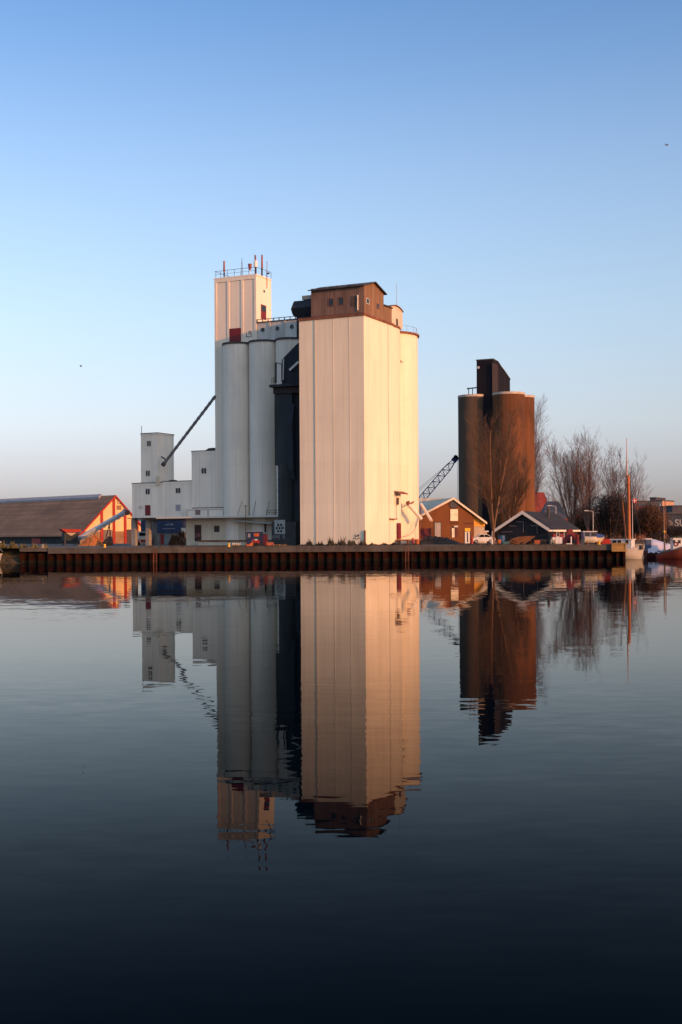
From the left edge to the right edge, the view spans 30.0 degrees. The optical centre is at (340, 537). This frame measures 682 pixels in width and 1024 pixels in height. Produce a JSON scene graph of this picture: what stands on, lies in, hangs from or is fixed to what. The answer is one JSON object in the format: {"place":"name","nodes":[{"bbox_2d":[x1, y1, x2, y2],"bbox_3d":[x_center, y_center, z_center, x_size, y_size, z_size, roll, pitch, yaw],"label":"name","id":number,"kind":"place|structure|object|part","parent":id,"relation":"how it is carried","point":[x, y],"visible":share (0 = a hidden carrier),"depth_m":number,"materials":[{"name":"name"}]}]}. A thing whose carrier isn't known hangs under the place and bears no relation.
{"place":"outdoors","nodes":[
{"label":"outdoors","id":0,"kind":"place"},
{"bbox_2d":[0,548,26,563],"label":"earth bank","id":1,"kind":"structure","parent":0,"point":[10,555],"depth_m":169.58,"materials":[{"name":"brown soil"}]},
{"bbox_2d":[7,540,641,547],"bbox_3d":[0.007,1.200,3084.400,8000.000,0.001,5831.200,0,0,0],"label":"quay ground","id":2,"kind":"structure","parent":0,"point":[76,546],"depth_m":201.75,"materials":[{"name":"concrete"}]},
{"bbox_2d":[0,539,48,547],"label":"bank grass","id":3,"kind":"structure","parent":2,"relation":"on","point":[12,545],"depth_m":170.38,"materials":[{"name":"green plant"}]},
{"bbox_2d":[59,529,80,545],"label":"intake hopper","id":4,"kind":"object","parent":2,"relation":"on","point":[72,535],"visible":1,"depth_m":223.43,"materials":[{"name":"red paint"}]},
{"bbox_2d":[0,494,140,543],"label":"storage barn","id":5,"kind":"structure","parent":2,"relation":"on","point":[37,520],"depth_m":312.65,"materials":[{"name":"red paint"}]},
{"bbox_2d":[127,529,130,542],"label":"door","id":6,"kind":"structure","parent":5,"relation":"in","point":[128,530],"depth_m":308.78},
{"bbox_2d":[78,535,102,545],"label":"sand heap","id":7,"kind":"object","parent":2,"relation":"on","point":[94,540],"visible":0.88,"depth_m":214.01,"materials":[{"name":"orange sand"}]},
{"bbox_2d":[78,507,129,539],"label":"belt conveyor","id":8,"kind":"object","parent":2,"relation":"on","point":[104,524],"visible":0.75,"depth_m":225.78,"materials":[{"name":"metal"}]},
{"bbox_2d":[98,536,112,545],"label":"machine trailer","id":9,"kind":"object","parent":2,"relation":"on","point":[108,541],"visible":0.93,"depth_m":212.20,"materials":[{"name":"black metal"}]},
{"bbox_2d":[138,532,145,544],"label":"delivery truck","id":10,"kind":"object","parent":2,"relation":"on","point":[141,536],"visible":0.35,"depth_m":221.01,"materials":[{"name":"white paint"}]},
{"bbox_2d":[131,476,185,545],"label":"annex block","id":11,"kind":"structure","parent":2,"relation":"on","point":[146,500],"depth_m":215.76,"materials":[{"name":"white paint"}]},
{"bbox_2d":[145,488,149,494],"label":"window","id":12,"kind":"structure","parent":11,"relation":"in","point":[147,490],"depth_m":215.93,"materials":[{"name":"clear glass"}]},
{"bbox_2d":[145,505,149,514],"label":"door","id":13,"kind":"structure","parent":11,"relation":"in","point":[147,507],"depth_m":215.93,"materials":[{"name":"red paint"}]},
{"bbox_2d":[140,426,173,482],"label":"tower","id":14,"kind":"structure","parent":11,"relation":"on","point":[155,446],"depth_m":216.74,"materials":[{"name":"white paint"}]},
{"bbox_2d":[141,521,185,544],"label":"blue shed","id":15,"kind":"structure","parent":2,"relation":"on","point":[166,530],"depth_m":246.31,"materials":[{"name":"metal"}]},
{"bbox_2d":[160,534,163,544],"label":"door","id":16,"kind":"structure","parent":15,"relation":"in","point":[161,535],"depth_m":246.24,"materials":[{"name":"red paint"}]},
{"bbox_2d":[164,534,168,543],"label":"door","id":17,"kind":"structure","parent":15,"relation":"in","point":[166,536],"depth_m":246.36,"materials":[{"name":"metal"}]},
{"bbox_2d":[167,529,185,544],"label":"scrap heap","id":18,"kind":"object","parent":2,"relation":"on","point":[179,539],"visible":0.84,"depth_m":222.40,"materials":[{"name":"black metal"}]},
{"bbox_2d":[127,501,277,544],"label":"loading dock","id":19,"kind":"object","parent":2,"relation":"on","point":[205,525],"visible":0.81,"depth_m":207.76,"materials":[{"name":"white concrete"}]},
{"bbox_2d":[162,480,191,518],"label":"annex block","id":20,"kind":"structure","parent":19,"relation":"on","point":[176,498],"depth_m":213.53,"materials":[{"name":"white paint"}]},
{"bbox_2d":[175,488,180,493],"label":"window","id":21,"kind":"structure","parent":20,"relation":"in","point":[177,490],"depth_m":213.42,"materials":[{"name":"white glass"}]},
{"bbox_2d":[195,525,200,540],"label":"door","id":22,"kind":"structure","parent":19,"relation":"in","point":[197,527],"depth_m":209.08,"materials":[{"name":"black metal"}]},
{"bbox_2d":[214,526,218,531],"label":"window","id":23,"kind":"structure","parent":19,"relation":"in","point":[216,528],"depth_m":207.56,"materials":[{"name":"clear glass"}]},
{"bbox_2d":[191,450,215,507],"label":"annex block","id":24,"kind":"structure","parent":2,"relation":"on","point":[203,481],"depth_m":211.14,"materials":[{"name":"white paint"}]},
{"bbox_2d":[201,468,206,473],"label":"window","id":25,"kind":"structure","parent":24,"relation":"in","point":[203,470],"depth_m":211.06,"materials":[{"name":"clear glass"}]},
{"bbox_2d":[222,341,249,539],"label":"concrete cylinder","id":26,"kind":"object","parent":2,"relation":"on","point":[236,446],"visible":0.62,"depth_m":206.00,"materials":[{"name":"white paint"}]},
{"bbox_2d":[214,267,271,506],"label":"elevator tower","id":27,"kind":"structure","parent":2,"relation":"on","point":[242,304],"depth_m":208.97,"materials":[{"name":"paint"}]},
{"bbox_2d":[161,395,215,466],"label":"conveyor pipe","id":28,"kind":"object","parent":27,"relation":"attached to","point":[163,464],"visible":1,"depth_m":212.07,"materials":[{"name":"grey metal"}]},
{"bbox_2d":[223,261,224,276],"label":"antenna","id":29,"kind":"object","parent":27,"relation":"on","point":[223,268],"visible":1,"depth_m":209.74,"materials":[{"name":"metal"}]},
{"bbox_2d":[254,254,257,273],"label":"antenna","id":30,"kind":"object","parent":27,"relation":"on","point":[255,263],"visible":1,"depth_m":207.78,"materials":[{"name":"metal"}]},
{"bbox_2d":[261,255,262,275],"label":"antenna","id":31,"kind":"object","parent":27,"relation":"on","point":[261,265],"visible":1,"depth_m":208.43,"materials":[{"name":"metal"}]},
{"bbox_2d":[261,304,265,319],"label":"door","id":32,"kind":"structure","parent":27,"relation":"in","point":[263,308],"depth_m":208.42,"materials":[{"name":"red paint"}]},
{"bbox_2d":[245,505,245,544],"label":"thin mast","id":33,"kind":"object","parent":2,"relation":"on","point":[245,524],"visible":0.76,"depth_m":202.14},
{"bbox_2d":[246,531,262,545],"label":"blue container","id":34,"kind":"object","parent":2,"relation":"on","point":[249,536],"visible":0.62,"depth_m":186.94,"materials":[{"name":"blue metal"}]},
{"bbox_2d":[253,533,259,545],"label":"loader","id":35,"kind":"object","parent":2,"relation":"on","point":[256,542],"visible":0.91,"depth_m":182.99,"materials":[{"name":"red paint"}]},
{"bbox_2d":[248,339,276,533],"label":"concrete cylinder","id":36,"kind":"object","parent":2,"relation":"on","point":[262,361],"visible":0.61,"depth_m":203.84,"materials":[{"name":"grey paint"}]},
{"bbox_2d":[257,316,296,339],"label":"conveyor gallery","id":37,"kind":"object","parent":36,"relation":"on","point":[273,329],"visible":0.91,"depth_m":204.87,"materials":[{"name":"paint"}]},
{"bbox_2d":[263,534,267,545],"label":"red container","id":38,"kind":"object","parent":2,"relation":"on","point":[265,538],"visible":0.45,"depth_m":189.94,"materials":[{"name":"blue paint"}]},
{"bbox_2d":[269,342,299,544],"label":"steel bin","id":39,"kind":"object","parent":2,"relation":"on","point":[286,527],"visible":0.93,"depth_m":196.10,"materials":[{"name":"black metal"}]},
{"bbox_2d":[275,337,298,514],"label":"concrete cylinder","id":40,"kind":"object","parent":2,"relation":"on","point":[285,346],"visible":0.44,"depth_m":202.02,"materials":[{"name":"grey paint"}]},
{"bbox_2d":[299,535,419,545],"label":"weeds","id":41,"kind":"object","parent":2,"relation":"on","point":[340,543],"visible":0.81,"depth_m":180.71,"materials":[{"name":"plant"}]},
{"bbox_2d":[298,282,421,544],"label":"grain silo","id":42,"kind":"object","parent":2,"relation":"on","point":[358,390],"visible":0.91,"depth_m":189.36,"materials":[{"name":"white paint"}]},
{"bbox_2d":[291,295,310,338],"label":"roof conveyor","id":43,"kind":"object","parent":42,"relation":"attached to","point":[300,309],"visible":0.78,"depth_m":192.29,"materials":[{"name":"metal"}]},
{"bbox_2d":[397,523,400,538],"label":"door","id":44,"kind":"structure","parent":42,"relation":"in","point":[398,524],"depth_m":197.04,"materials":[{"name":"red paint"}]},
{"bbox_2d":[404,501,422,536],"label":"grain chute","id":45,"kind":"object","parent":42,"relation":"attached to","point":[414,511],"visible":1,"depth_m":199.69,"materials":[{"name":"grey paint"}]},
{"bbox_2d":[147,542,576,546],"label":"weeds strip","id":46,"kind":"object","parent":2,"relation":"on","point":[574,543],"visible":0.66,"depth_m":171.05,"materials":[{"name":"plant"}]},
{"bbox_2d":[420,528,430,538],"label":"red container","id":47,"kind":"object","parent":2,"relation":"on","point":[424,532],"visible":0.24,"depth_m":215.00,"materials":[{"name":"metal"}]},
{"bbox_2d":[419,503,432,538],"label":"grain chute","id":48,"kind":"object","parent":2,"relation":"on","point":[426,512],"visible":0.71,"depth_m":204.07,"materials":[{"name":"white metal"}]},
{"bbox_2d":[419,455,457,497],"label":"lattice crane","id":49,"kind":"object","parent":2,"relation":"on","point":[454,459],"visible":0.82,"depth_m":299.40,"materials":[{"name":"blue paint"}]},
{"bbox_2d":[419,535,461,544],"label":"spoil heap","id":50,"kind":"object","parent":2,"relation":"on","point":[430,540],"visible":0.94,"depth_m":193.63,"materials":[{"name":"grey gravel"}]},
{"bbox_2d":[419,497,486,542],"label":"brick warehouse","id":51,"kind":"structure","parent":2,"relation":"on","point":[453,518],"depth_m":222.03,"materials":[{"name":"red brick"}]},
{"bbox_2d":[449,500,457,508],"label":"round window","id":52,"kind":"structure","parent":51,"relation":"in","point":[453,504],"depth_m":221.92,"materials":[{"name":"grey glass"}]},
{"bbox_2d":[451,527,455,536],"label":"door","id":53,"kind":"structure","parent":51,"relation":"in","point":[453,530],"depth_m":221.97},
{"bbox_2d":[464,531,470,542],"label":"door","id":54,"kind":"structure","parent":51,"relation":"in","point":[465,532],"depth_m":222.41,"materials":[{"name":"white paint"}]},
{"bbox_2d":[458,394,482,517],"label":"concrete silo","id":55,"kind":"object","parent":2,"relation":"on","point":[467,497],"visible":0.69,"depth_m":284.25,"materials":[{"name":"concrete"}]},
{"bbox_2d":[473,534,490,543],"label":"parked car","id":56,"kind":"object","parent":2,"relation":"on","point":[482,537],"visible":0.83,"depth_m":212.15,"materials":[{"name":"silver metal"}]},
{"bbox_2d":[467,358,510,536],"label":"dark head tower","id":57,"kind":"structure","parent":2,"relation":"on","point":[493,376],"depth_m":284.15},
{"bbox_2d":[463,395,525,543],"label":"bare tree","id":58,"kind":"object","parent":2,"relation":"on","point":[500,481],"visible":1,"depth_m":205.94,"materials":[{"name":"brown plant"}]},
{"bbox_2d":[498,535,504,543],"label":"barrel","id":59,"kind":"object","parent":2,"relation":"on","point":[502,537],"visible":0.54,"depth_m":177.59,"materials":[{"name":"blue plastic"}]},
{"bbox_2d":[492,391,525,541],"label":"concrete silo","id":60,"kind":"object","parent":2,"relation":"on","point":[514,397],"visible":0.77,"depth_m":279.64,"materials":[{"name":"brown concrete"}]},
{"bbox_2d":[486,445,534,521],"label":"bare tree","id":61,"kind":"object","parent":2,"relation":"on","point":[514,506],"visible":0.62,"depth_m":225.04,"materials":[{"name":"brown plant"}]},
{"bbox_2d":[509,536,534,543],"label":"boat","id":62,"kind":"object","parent":2,"relation":"on","point":[519,540],"visible":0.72,"depth_m":174.60,"materials":[{"name":"brown wood"}]},
{"bbox_2d":[525,395,534,511],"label":"concrete silo","id":63,"kind":"object","parent":2,"relation":"on","point":[530,439],"visible":0.22,"depth_m":286.15,"materials":[{"name":"brown concrete"}]},
{"bbox_2d":[495,507,580,543],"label":"tarred shed","id":64,"kind":"structure","parent":2,"relation":"on","point":[548,525],"depth_m":183.48,"materials":[{"name":"black wood"}]},
{"bbox_2d":[538,539,546,543],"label":"skip","id":65,"kind":"object","parent":2,"relation":"on","point":[543,541],"visible":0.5,"depth_m":176.00,"materials":[{"name":"black metal"}]},
{"bbox_2d":[532,392,554,500],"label":"bare tree","id":66,"kind":"object","parent":2,"relation":"on","point":[537,456],"visible":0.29,"depth_m":316.35,"materials":[{"name":"brown plant"}]},
{"bbox_2d":[535,487,566,511],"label":"bare tree","id":67,"kind":"object","parent":2,"relation":"on","point":[537,501],"visible":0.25,"depth_m":319.87,"materials":[{"name":"brown plant"}]},
{"bbox_2d":[551,537,562,543],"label":"white tank","id":68,"kind":"object","parent":2,"relation":"on","point":[559,540],"visible":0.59,"depth_m":176.00,"materials":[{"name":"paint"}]},
{"bbox_2d":[536,431,591,525],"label":"bare tree","id":69,"kind":"object","parent":2,"relation":"on","point":[566,481],"visible":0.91,"depth_m":260.88,"materials":[{"name":"brown plant"}]},
{"bbox_2d":[563,529,577,543],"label":"red crane digger","id":70,"kind":"object","parent":2,"relation":"on","point":[568,535],"visible":0.56,"depth_m":176.84,"materials":[{"name":"paint"}]},
{"bbox_2d":[575,535,579,543],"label":"barrel","id":71,"kind":"object","parent":2,"relation":"on","point":[577,539],"visible":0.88,"depth_m":174.78,"materials":[{"name":"red paint"}]},
{"bbox_2d":[568,505,601,535],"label":"thicket","id":72,"kind":"object","parent":2,"relation":"on","point":[580,523],"visible":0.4,"depth_m":267.89,"materials":[{"name":"brown plant"}]},
{"bbox_2d":[563,425,611,530],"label":"bare tree","id":73,"kind":"object","parent":2,"relation":"on","point":[588,485],"visible":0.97,"depth_m":257.77,"materials":[{"name":"brown plant"}]},
{"bbox_2d":[572,514,631,539],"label":"wood","id":74,"kind":"object","parent":2,"relation":"on","point":[605,533],"visible":0.02,"depth_m":367.39,"materials":[{"name":"brown wood"}]},
{"bbox_2d":[588,488,635,538],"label":"thicket","id":75,"kind":"object","parent":2,"relation":"on","point":[610,511],"visible":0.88,"depth_m":253.37,"materials":[{"name":"brown plant"}]},
{"bbox_2d":[594,437,631,537],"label":"bare tree","id":76,"kind":"object","parent":2,"relation":"on","point":[614,476],"visible":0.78,"depth_m":299.43,"materials":[{"name":"brown plant"}]},
{"bbox_2d":[607,506,657,540],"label":"thicket","id":77,"kind":"object","parent":2,"relation":"on","point":[634,531],"visible":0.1,"depth_m":260.00,"materials":[{"name":"brown plant"}]},
{"bbox_2d":[632,498,636,538],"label":"flagpole","id":78,"kind":"object","parent":2,"relation":"on","point":[634,500],"visible":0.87,"depth_m":244.96,"materials":[{"name":"white metal"}]},
{"bbox_2d":[619,455,652,538],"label":"bare tree","id":79,"kind":"object","parent":2,"relation":"on","point":[634,491],"visible":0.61,"depth_m":299.35,"materials":[{"name":"brown plant"}]},
{"bbox_2d":[635,499,673,540],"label":"thicket","id":80,"kind":"object","parent":2,"relation":"on","point":[651,520],"visible":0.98,"depth_m":250.73,"materials":[{"name":"brown plant"}]},
{"bbox_2d":[646,512,681,540],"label":"navy hall","id":81,"kind":"structure","parent":2,"relation":"on","point":[676,518],"depth_m":262.04,"materials":[{"name":"grey paint"}]},
{"bbox_2d":[657,523,681,540],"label":"thicket","id":82,"kind":"object","parent":2,"relation":"on","point":[674,531],"visible":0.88,"depth_m":243.74,"materials":[{"name":"brown plant"}]},
{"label":"boat trestle","id":83,"kind":"object","parent":2,"relation":"on","visible":0},
{"bbox_2d":[580,531,604,543],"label":"white motorboat","id":84,"kind":"object","parent":83,"relation":"on","point":[592,537],"visible":0.99,"depth_m":174.27,"materials":[{"name":"paint"}]},
{"bbox_2d":[0,552,681,1023],"bbox_3d":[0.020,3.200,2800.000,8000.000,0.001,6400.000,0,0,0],"label":"water","id":85,"kind":"structure","parent":0,"point":[340,792],"depth_m":15.96,"materials":[{"name":"blue liquid"}]},
{"bbox_2d":[20,543,625,562],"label":"quay wall","id":86,"kind":"structure","parent":85,"relation":"in","point":[328,553],"depth_m":168.05,"materials":[{"name":"metal"}]},
{"bbox_2d":[601,539,610,543],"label":"crate","id":87,"kind":"object","parent":86,"relation":"on","point":[606,541],"visible":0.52,"depth_m":178.00,"materials":[{"name":"red paint"}]},
{"bbox_2d":[611,543,627,550],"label":"timber fender","id":88,"kind":"object","parent":86,"relation":"attached to","point":[618,546],"visible":1,"depth_m":167.40,"materials":[{"name":"yellow wood"}]},
{"bbox_2d":[580,541,669,547],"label":"basin wall","id":89,"kind":"structure","parent":85,"relation":"in","point":[637,543],"depth_m":239.60,"materials":[{"name":"brown concrete"}]},
{"bbox_2d":[610,438,644,558],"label":"sailing boat","id":90,"kind":"object","parent":85,"relation":"on","point":[632,552],"visible":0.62,"depth_m":173.02,"materials":[{"name":"white paint"}]},
{"bbox_2d":[642,538,669,557],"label":"covered boat","id":91,"kind":"object","parent":85,"relation":"on","point":[652,547],"visible":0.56,"depth_m":180.10,"materials":[{"name":"white fabric"}]},
{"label":"cabin window","id":92,"kind":"part","parent":91,"relation":"part of","materials":[{"name":"blue glass"}]},
{"bbox_2d":[655,503,681,557],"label":"barge","id":93,"kind":"object","parent":85,"relation":"on","point":[674,550],"visible":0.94,"depth_m":175.02,"materials":[{"name":"red paint"}]},
{"bbox_2d":[0,0,681,522],"label":"sky","id":94,"kind":"structure","parent":0,"point":[509,166],"materials":[{"name":"blue"}]},
{"bbox_2d":[419,498,459,501],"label":"grey roofed warehouse","id":95,"kind":"structure","parent":0,"point":[424,499],"depth_m":270.96,"materials":[{"name":"white metal"}]},
{"bbox_2d":[535,492,546,511],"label":"house","id":96,"kind":"structure","parent":0,"point":[541,497],"depth_m":333.17,"materials":[{"name":"brick"}]},
{"bbox_2d":[541,501,566,518],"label":"house","id":97,"kind":"structure","parent":0,"point":[553,508],"depth_m":308.94,"materials":[{"name":"brick"}]},
{"bbox_2d":[631,501,649,505],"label":"block","id":98,"kind":"structure","parent":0,"point":[642,504],"depth_m":430.18,"materials":[{"name":"brown"}]},
{"bbox_2d":[650,500,673,509],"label":"block","id":99,"kind":"structure","parent":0,"point":[667,502],"depth_m":421.55,"materials":[{"name":"beige concrete"}]},
{"bbox_2d":[650,497,665,504],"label":"block","id":100,"kind":"structure","parent":99,"relation":"on","point":[655,498],"depth_m":446.02,"materials":[{"name":"grey concrete"}]},
{"bbox_2d":[660,505,681,511],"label":"block","id":101,"kind":"structure","parent":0,"point":[673,508],"depth_m":399.37,"materials":[{"name":"grey concrete"}]}
]}

